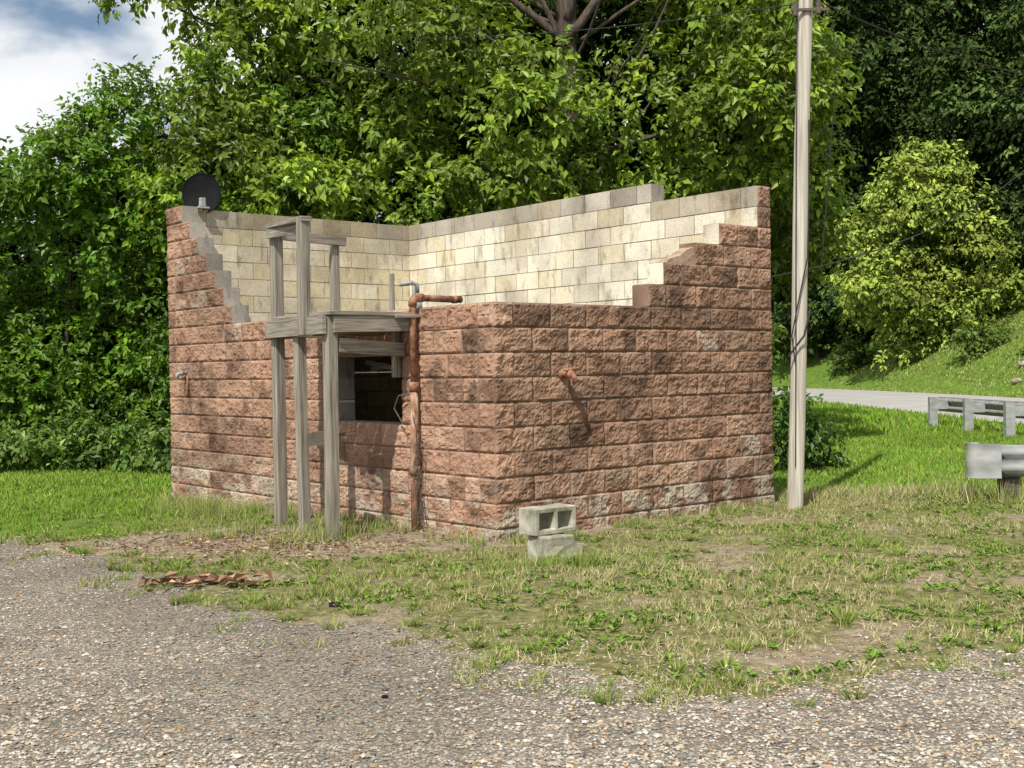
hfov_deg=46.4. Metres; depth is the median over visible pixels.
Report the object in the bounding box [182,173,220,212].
satellite dish
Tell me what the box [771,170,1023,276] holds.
overhead wire
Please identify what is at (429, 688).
fallen leaf bits
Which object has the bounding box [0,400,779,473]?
undergrowth weeds
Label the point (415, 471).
rusty vent pipe
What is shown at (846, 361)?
shrub
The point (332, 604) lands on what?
rock
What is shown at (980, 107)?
hillside woodland
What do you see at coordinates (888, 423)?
grass
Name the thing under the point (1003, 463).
guardrail
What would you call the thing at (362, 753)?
gravel
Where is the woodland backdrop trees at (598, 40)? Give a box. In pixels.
[0,0,862,435]
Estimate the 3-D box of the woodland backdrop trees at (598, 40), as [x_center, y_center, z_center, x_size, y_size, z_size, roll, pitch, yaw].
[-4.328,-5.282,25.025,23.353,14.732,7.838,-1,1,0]
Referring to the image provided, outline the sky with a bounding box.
[0,0,983,264]
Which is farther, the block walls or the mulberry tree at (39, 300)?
the mulberry tree at (39, 300)
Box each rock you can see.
[210,529,228,534]
[329,602,340,606]
[1011,378,1022,384]
[1017,360,1023,366]
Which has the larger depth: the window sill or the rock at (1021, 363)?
the rock at (1021, 363)
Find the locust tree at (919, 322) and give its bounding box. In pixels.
[822,136,1023,370]
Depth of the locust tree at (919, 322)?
60.24 m
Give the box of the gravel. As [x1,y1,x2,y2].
[0,529,1023,767]
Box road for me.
[772,387,1023,423]
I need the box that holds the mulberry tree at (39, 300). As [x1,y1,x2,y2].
[0,38,360,465]
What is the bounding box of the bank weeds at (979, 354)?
[823,312,1023,365]
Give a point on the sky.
(48, 47)
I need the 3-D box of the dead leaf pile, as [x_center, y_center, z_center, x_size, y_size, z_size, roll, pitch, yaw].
[-1.957,1.292,7.877,1.032,0.096,0.537,-1,1,0]
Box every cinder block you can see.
[519,503,575,535]
[528,533,583,560]
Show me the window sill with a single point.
(386, 422)
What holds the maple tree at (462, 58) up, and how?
on the ground at (818, 376)
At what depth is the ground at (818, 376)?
6.06 m
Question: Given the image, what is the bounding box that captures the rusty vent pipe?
[394,293,462,531]
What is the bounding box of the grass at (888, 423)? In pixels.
[0,305,1023,715]
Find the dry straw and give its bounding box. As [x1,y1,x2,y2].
[66,493,1023,693]
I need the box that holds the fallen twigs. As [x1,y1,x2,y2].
[74,520,423,569]
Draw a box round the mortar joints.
[169,186,771,529]
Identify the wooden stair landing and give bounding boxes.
[265,216,421,540]
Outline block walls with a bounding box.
[165,184,774,541]
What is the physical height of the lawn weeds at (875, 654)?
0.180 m
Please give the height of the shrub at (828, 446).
0.943 m
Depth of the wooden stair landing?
10.31 m
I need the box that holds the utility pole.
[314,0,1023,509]
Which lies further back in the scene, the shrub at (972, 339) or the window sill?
the shrub at (972, 339)
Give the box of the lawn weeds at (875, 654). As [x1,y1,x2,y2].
[0,487,1023,688]
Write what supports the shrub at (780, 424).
on the ground at (818, 376)
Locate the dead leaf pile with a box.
[137,570,292,590]
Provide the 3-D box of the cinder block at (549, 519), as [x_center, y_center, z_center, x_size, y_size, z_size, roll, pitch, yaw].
[0.259,0.985,8.682,0.392,0.193,0.193,-2,1,-40]
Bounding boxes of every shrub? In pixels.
[772,373,843,472]
[773,416,859,469]
[817,331,878,376]
[942,317,1019,367]
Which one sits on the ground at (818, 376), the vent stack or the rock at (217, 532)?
the rock at (217, 532)
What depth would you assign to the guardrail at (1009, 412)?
23.38 m
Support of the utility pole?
on the ground at (818, 376)
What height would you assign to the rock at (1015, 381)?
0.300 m
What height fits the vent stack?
0.500 m
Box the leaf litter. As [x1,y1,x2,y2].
[1,514,604,581]
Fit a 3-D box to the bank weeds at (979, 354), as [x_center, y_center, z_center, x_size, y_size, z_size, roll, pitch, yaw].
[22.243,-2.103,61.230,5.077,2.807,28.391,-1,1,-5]
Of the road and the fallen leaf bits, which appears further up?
the road
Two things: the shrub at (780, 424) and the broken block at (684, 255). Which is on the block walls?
the broken block at (684, 255)
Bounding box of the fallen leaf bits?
[0,543,1023,767]
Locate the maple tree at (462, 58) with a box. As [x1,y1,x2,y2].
[88,0,865,450]
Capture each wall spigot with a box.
[175,371,188,397]
[558,368,577,383]
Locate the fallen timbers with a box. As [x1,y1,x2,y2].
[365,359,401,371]
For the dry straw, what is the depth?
6.84 m
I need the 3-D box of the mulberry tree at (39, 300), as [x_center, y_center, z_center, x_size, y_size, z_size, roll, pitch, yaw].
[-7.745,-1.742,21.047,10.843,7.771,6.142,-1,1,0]
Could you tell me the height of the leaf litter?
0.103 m
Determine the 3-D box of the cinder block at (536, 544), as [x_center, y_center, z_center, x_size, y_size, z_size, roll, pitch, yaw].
[0.315,1.180,8.635,0.385,0.205,0.207,-1,1,-32]
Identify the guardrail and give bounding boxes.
[928,397,1023,436]
[965,442,1023,500]
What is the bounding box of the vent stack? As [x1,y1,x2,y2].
[389,273,421,309]
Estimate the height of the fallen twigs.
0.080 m
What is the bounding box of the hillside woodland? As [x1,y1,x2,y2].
[711,0,1023,366]
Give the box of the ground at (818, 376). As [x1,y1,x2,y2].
[0,292,1023,767]
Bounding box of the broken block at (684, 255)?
[656,247,693,263]
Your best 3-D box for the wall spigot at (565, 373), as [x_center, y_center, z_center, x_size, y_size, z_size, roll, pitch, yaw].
[0.465,-0.065,9.952,0.120,0.132,0.214,-2,1,-40]
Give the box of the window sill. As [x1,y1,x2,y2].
[340,420,402,423]

